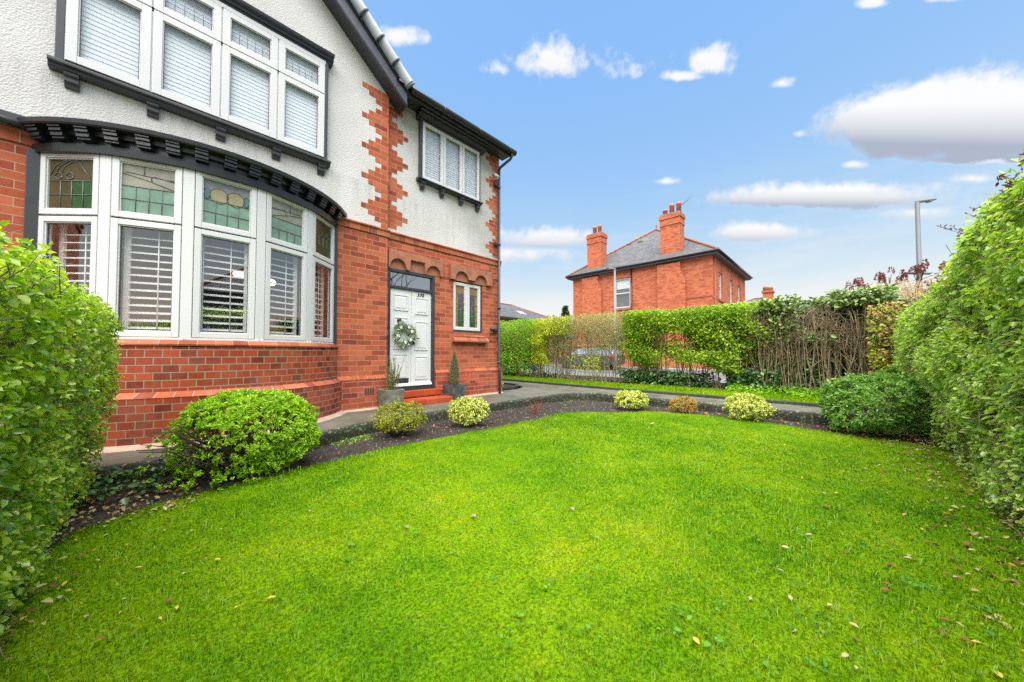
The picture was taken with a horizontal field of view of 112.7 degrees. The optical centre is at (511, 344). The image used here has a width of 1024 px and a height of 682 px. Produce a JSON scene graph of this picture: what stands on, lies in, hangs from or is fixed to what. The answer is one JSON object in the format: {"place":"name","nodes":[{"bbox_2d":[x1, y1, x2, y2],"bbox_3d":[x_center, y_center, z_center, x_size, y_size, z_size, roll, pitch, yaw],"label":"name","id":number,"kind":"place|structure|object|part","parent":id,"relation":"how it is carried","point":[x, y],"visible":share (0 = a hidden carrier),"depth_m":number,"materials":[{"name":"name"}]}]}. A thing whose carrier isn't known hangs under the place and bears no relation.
{"place":"outdoors","nodes":[
{"label":"outdoors","id":0,"kind":"place"},
{"bbox_2d":[84,380,870,467],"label":"garden path","id":1,"kind":"structure","parent":0,"point":[526,390],"depth_m":6.69,"materials":[{"name":"concrete"}]},
{"bbox_2d":[377,356,404,410],"bbox_3d":[-2.240,0.704,6.388,0.477,1.024,0.371,-1,-2,44],"label":"potted conifer","id":2,"kind":"object","parent":1,"relation":"on","point":[388,395],"visible":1,"depth_m":6.35,"materials":[{"name":"stone"}]},
{"bbox_2d":[443,351,465,400],"bbox_3d":[-1.292,0.696,7.640,0.359,1.105,0.359,-1,-2,44],"label":"potted conifer","id":3,"kind":"object","parent":1,"relation":"on","point":[454,389],"visible":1,"depth_m":7.57,"materials":[{"name":"green plant"}]},
{"bbox_2d":[502,379,903,411],"bbox_3d":[0.560,1.367,12.100,21.002,0.135,0.229,-1,-2,45],"label":"path edging","id":4,"kind":"object","parent":1,"relation":"on","point":[708,396],"visible":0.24,"depth_m":8.55,"materials":[{"name":"grey concrete"}]},
{"bbox_2d":[23,400,953,549],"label":"flower bed soil","id":5,"kind":"structure","parent":0,"point":[204,487],"depth_m":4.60,"materials":[{"name":"brown soil"}]},
{"bbox_2d":[0,220,125,657],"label":"privet hedge","id":6,"kind":"object","parent":5,"relation":"on","point":[49,321],"visible":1,"depth_m":1.51,"materials":[{"name":"green plant"}]},
{"bbox_2d":[43,459,189,508],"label":"ivy seedlings","id":7,"kind":"object","parent":5,"relation":"on","point":[98,488],"visible":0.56,"depth_m":3.00,"materials":[{"name":"green plant"}]},
{"bbox_2d":[136,388,322,497],"bbox_3d":[-2.754,0.896,3.485,1.245,0.885,1.480,-1,-2,44],"label":"hebe bush","id":8,"kind":"object","parent":5,"relation":"on","point":[221,463],"visible":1,"depth_m":3.29,"materials":[{"name":"green plant"}]},
{"bbox_2d":[368,399,427,436],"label":"azalea bush","id":9,"kind":"object","parent":5,"relation":"on","point":[400,429],"visible":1,"depth_m":4.99,"materials":[{"name":"green plant"}]},
{"bbox_2d":[330,401,575,446],"bbox_3d":[-0.421,1.435,6.771,6.096,0.100,0.439,1,-2,-45],"label":"moss","id":10,"kind":"object","parent":5,"relation":"on","point":[360,436],"visible":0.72,"depth_m":4.90,"materials":[{"name":"green plant"}]},
{"bbox_2d":[447,396,490,425],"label":"euonymus bush","id":11,"kind":"object","parent":5,"relation":"on","point":[457,413],"visible":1,"depth_m":5.67,"materials":[{"name":"yellow plant"}]},
{"bbox_2d":[74,392,922,489],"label":"path kerb","id":12,"kind":"structure","parent":5,"relation":"on","point":[328,437],"depth_m":6.16,"materials":[{"name":"grey concrete"}]},
{"bbox_2d":[523,400,543,413],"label":"twiggy dwarf shrub","id":13,"kind":"object","parent":5,"relation":"on","point":[535,411],"visible":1,"depth_m":7.05,"materials":[{"name":"brown plant"}]},
{"bbox_2d":[613,389,649,409],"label":"euonymus bush","id":14,"kind":"object","parent":5,"relation":"on","point":[622,398],"visible":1,"depth_m":7.41,"materials":[{"name":"yellow plant"}]},
{"bbox_2d":[668,395,697,412],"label":"rust bush","id":15,"kind":"object","parent":5,"relation":"on","point":[683,404],"visible":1,"depth_m":6.94,"materials":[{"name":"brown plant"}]},
{"bbox_2d":[722,392,776,420],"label":"euonymus bush","id":16,"kind":"object","parent":5,"relation":"on","point":[733,404],"visible":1,"depth_m":6.06,"materials":[{"name":"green plant"}]},
{"bbox_2d":[816,365,947,438],"bbox_3d":[5.603,0.848,5.245,1.393,1.074,1.750,-1,-2,44],"label":"dark shrub","id":17,"kind":"object","parent":5,"relation":"on","point":[838,397],"visible":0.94,"depth_m":4.93,"materials":[{"name":"green plant"}]},
{"bbox_2d":[888,149,1023,547],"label":"privet hedge","id":18,"kind":"object","parent":5,"relation":"on","point":[958,342],"visible":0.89,"depth_m":2.90,"materials":[{"name":"green plant"}]},
{"bbox_2d":[502,384,515,390],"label":"corner bed soil","id":19,"kind":"structure","parent":0,"point":[506,385],"depth_m":10.70,"materials":[{"name":"black soil"}]},
{"bbox_2d":[502,382,518,389],"bbox_3d":[-1.958,1.337,11.908,5.640,0.085,1.730,-1,-2,44],"label":"corner bed edging","id":20,"kind":"object","parent":19,"relation":"on","point":[511,387],"visible":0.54,"depth_m":10.07,"materials":[{"name":"grey stone"}]},
{"bbox_2d":[0,410,1023,681],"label":"lawn","id":21,"kind":"structure","parent":0,"point":[426,605],"depth_m":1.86,"materials":[{"name":"green plant"}]},
{"bbox_2d":[0,425,1023,659],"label":"leaf litter","id":22,"kind":"object","parent":21,"relation":"on","point":[49,599],"visible":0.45,"depth_m":2.63,"materials":[{"name":"brown plant"}]},
{"bbox_2d":[341,417,997,681],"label":"fallen leaves","id":23,"kind":"object","parent":21,"relation":"on","point":[718,639],"visible":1,"depth_m":1.64,"materials":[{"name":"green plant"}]},
{"bbox_2d":[956,634,972,643],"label":"fallen leaf","id":24,"kind":"object","parent":21,"relation":"on","point":[966,638],"visible":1,"depth_m":1.41,"materials":[{"name":"brown plant"}]},
{"bbox_2d":[502,363,721,372],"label":"pavement","id":25,"kind":"structure","parent":0,"point":[675,369],"depth_m":20.92,"materials":[{"name":"grey concrete"}]},
{"bbox_2d":[509,365,725,378],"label":"road","id":26,"kind":"structure","parent":0,"point":[715,374],"depth_m":19.73,"materials":[{"name":"grey asphalt"}]},
{"bbox_2d":[558,346,624,369],"bbox_3d":[5.252,0.915,23.075,4.366,1.510,1.812,-1,-2,44],"label":"parked car","id":27,"kind":"object","parent":26,"relation":"on","point":[611,359],"visible":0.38,"depth_m":22.14,"materials":[{"name":"paint"}]},
{"bbox_3d":[5.528,0.463,22.821,3.330,0.560,1.640,-1,-2,44],"label":"window glass","id":28,"kind":"part","parent":27,"relation":"part of","materials":[{"name":"grey glass"}]},
{"bbox_2d":[606,267,616,370],"bbox_3d":[5.421,-1.369,18.491,0.540,5.638,0.255,0,-1,-1],"label":"street lamp","id":29,"kind":"object","parent":26,"relation":"on","point":[610,268],"visible":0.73,"depth_m":18.48,"materials":[{"name":"metal"}]},
{"bbox_2d":[838,259,945,302],"bbox_3d":[12.126,-0.596,10.773,3.023,4.018,2.364,-1,-2,44],"label":"sumac tree","id":30,"kind":"object","parent":26,"relation":"on","point":[903,273],"visible":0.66,"depth_m":10.76,"materials":[{"name":"brown plant"}]},
{"bbox_2d":[511,370,726,384],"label":"pavement","id":31,"kind":"structure","parent":0,"point":[613,377],"depth_m":14.71,"materials":[{"name":"grey concrete"}]},
{"bbox_2d":[513,373,724,388],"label":"hedge bed soil","id":32,"kind":"structure","parent":0,"point":[578,378],"depth_m":13.32,"materials":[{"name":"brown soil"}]},
{"bbox_2d":[500,317,543,376],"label":"privet hedge","id":33,"kind":"object","parent":32,"relation":"on","point":[508,357],"visible":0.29,"depth_m":15.27,"materials":[{"name":"green plant"}]},
{"bbox_2d":[526,314,577,378],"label":"privet hedge","id":34,"kind":"object","parent":32,"relation":"on","point":[543,343],"visible":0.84,"depth_m":14.07,"materials":[{"name":"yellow plant"}]},
{"bbox_2d":[549,306,665,382],"bbox_3d":[3.386,0.098,12.531,4.781,2.604,1.451,-1,-2,44],"label":"twiggy hedge","id":35,"kind":"object","parent":32,"relation":"on","point":[613,333],"visible":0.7,"depth_m":12.66,"materials":[{"name":"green plant"}]},
{"bbox_2d":[502,369,723,387],"bbox_3d":[2.744,1.150,12.811,9.017,0.641,1.049,-1,-2,44],"label":"ivy ground cover","id":36,"kind":"object","parent":32,"relation":"on","point":[669,377],"visible":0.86,"depth_m":10.58,"materials":[{"name":"green plant"}]},
{"bbox_2d":[619,299,779,387],"bbox_3d":[5.553,0.072,10.387,4.257,2.551,1.564,-1,-2,44],"label":"privet hedge","id":37,"kind":"object","parent":32,"relation":"on","point":[705,325],"visible":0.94,"depth_m":9.88,"materials":[{"name":"green plant"}]},
{"bbox_2d":[723,284,910,398],"bbox_3d":[7.410,0.059,8.586,3.577,2.682,1.735,-1,-2,44],"label":"ivy clad hedge","id":38,"kind":"object","parent":32,"relation":"on","point":[815,347],"visible":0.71,"depth_m":8.23,"materials":[{"name":"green plant"}]},
{"bbox_2d":[849,300,913,400],"bbox_3d":[8.082,0.211,7.155,1.400,2.202,1.260,-1,-2,44],"label":"beech hedge","id":39,"kind":"object","parent":32,"relation":"on","point":[877,363],"visible":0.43,"depth_m":7.12,"materials":[{"name":"green plant"}]},
{"bbox_2d":[871,275,939,303],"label":"brown hedge","id":40,"kind":"object","parent":32,"relation":"on","point":[908,294],"visible":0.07,"depth_m":8.28,"materials":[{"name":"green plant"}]},
{"bbox_2d":[361,0,1023,323],"label":"sky","id":41,"kind":"structure","parent":0,"point":[805,137],"materials":[{"name":"blue"}]},
{"bbox_2d":[502,374,891,407],"bbox_3d":[1.219,1.450,12.783,21.000,0.226,2.100,-1,-2,44],"label":"grass strip","id":42,"kind":"object","parent":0,"point":[676,389],"depth_m":9.47,"materials":[{"name":"green plant"}]},
{"bbox_2d":[725,383,855,397],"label":"weed ground cover","id":43,"kind":"object","parent":42,"relation":"on","point":[791,391],"visible":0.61,"depth_m":8.49,"materials":[{"name":"green plant"}]},
{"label":"neighbour ground","id":44,"kind":"structure","parent":0,"visible":0},
{"bbox_2d":[0,0,516,453],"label":"brick house","id":45,"kind":"structure","parent":44,"relation":"on","point":[300,198],"depth_m":5.03,"materials":[{"name":"brick"}]},
{"bbox_2d":[23,148,337,343],"bbox_3d":[-3.942,-1.056,4.603,0.849,2.130,3.195,-1,-2,44],"label":"bay window","id":46,"kind":"structure","parent":45,"relation":"in","point":[108,194],"depth_m":4.07,"materials":[{"name":"white plastic"}]},
{"bbox_2d":[46,0,334,175],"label":"oriel window","id":47,"kind":"structure","parent":45,"relation":"in","point":[225,66],"depth_m":4.80,"materials":[{"name":"white plastic"}]},
{"bbox_2d":[388,268,434,389],"bbox_3d":[-2.134,-0.272,7.222,0.181,2.520,1.075,-1,-2,44],"label":"front door","id":48,"kind":"structure","parent":45,"relation":"in","point":[411,295],"depth_m":7.24,"materials":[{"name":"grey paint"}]},
{"bbox_2d":[392,320,417,347],"bbox_3d":[-2.186,-0.199,7.023,0.179,0.576,0.584,-1,-2,44],"label":"door wreath","id":49,"kind":"object","parent":48,"relation":"attached to","point":[408,328],"depth_m":6.98,"materials":[{"name":"green plant"}]},
{"bbox_2d":[416,106,487,211],"bbox_3d":[-1.372,-4.180,7.954,0.365,1.670,1.880,-1,-2,44],"label":"small window","id":50,"kind":"structure","parent":45,"relation":"in","point":[448,155],"depth_m":7.87,"materials":[{"name":"grey paint"}]},
{"bbox_2d":[452,281,488,342],"bbox_3d":[-1.040,-0.775,8.351,0.250,1.453,1.080,-1,-2,44],"label":"stained window","id":51,"kind":"structure","parent":45,"relation":"in","point":[467,298],"depth_m":8.29,"materials":[{"name":"grey paint"}]},
{"bbox_2d":[500,303,556,362],"bbox_3d":[-2.079,-1.512,37.276,8.927,7.200,14.927,-1,-2,44],"label":"bungalow","id":52,"kind":"object","parent":44,"relation":"on","point":[510,312],"visible":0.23,"depth_m":36.20,"materials":[{"name":"tile"}]},
{"bbox_2d":[540,315,559,361],"bbox_3d":[4.342,-0.587,37.163,3.276,5.345,3.218,0,-2,-10],"label":"autumn tree","id":53,"kind":"object","parent":44,"relation":"on","point":[548,316],"visible":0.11,"depth_m":36.97,"materials":[{"name":"brown plant"}]},
{"bbox_2d":[552,305,572,345],"bbox_3d":[5.716,-1.056,36.319,2.950,6.239,3.126,-1,-2,44],"label":"conifer tree","id":54,"kind":"object","parent":44,"relation":"on","point":[565,308],"visible":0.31,"depth_m":36.28,"materials":[{"name":"green plant"}]},
{"bbox_2d":[565,195,752,343],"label":"neighbour house","id":55,"kind":"structure","parent":44,"relation":"on","point":[668,265],"depth_m":24.43,"materials":[{"name":"red brick"},{"name":"slate"},{"name":"white upvc"}]},
{"bbox_2d":[613,277,630,310],"bbox_3d":[8.381,-3.772,25.738,1.490,2.400,0.360,-1,-2,44],"label":"sash window","id":56,"kind":"structure","parent":55,"relation":"in","point":[622,285],"depth_m":25.85,"materials":[{"name":"white plastic"}]},
{"bbox_2d":[719,273,723,302],"bbox_3d":[14.021,-3.829,22.983,0.280,1.950,1.190,-1,-2,44],"label":"sash window","id":57,"kind":"structure","parent":55,"relation":"in","point":[721,300],"depth_m":23.27,"materials":[{"name":"white plastic"}]},
{"bbox_2d":[730,281,731,302],"bbox_3d":[16.148,-3.848,25.309,0.120,1.790,0.850,-1,-2,44],"label":"sash window","id":58,"kind":"structure","parent":55,"relation":"in","point":[730,281],"depth_m":25.54,"materials":[{"name":"white plastic"}]},
{"bbox_2d":[573,342,865,368],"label":"boundary wall","id":59,"kind":"structure","parent":44,"relation":"on","point":[668,358],"depth_m":21.68,"materials":[{"name":"brick"}]},
{"bbox_2d":[746,286,800,321],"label":"distant house","id":60,"kind":"structure","parent":44,"relation":"on","point":[768,292],"depth_m":54.53,"materials":[{"name":"brick"}]},
{"bbox_2d":[906,198,936,296],"bbox_3d":[18.242,-2.452,15.056,0.880,7.924,0.886,0,-2,-12],"label":"street lamp","id":61,"kind":"object","parent":44,"relation":"on","point":[918,234],"visible":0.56,"depth_m":15.00,"materials":[{"name":"grey metal"}]}
]}

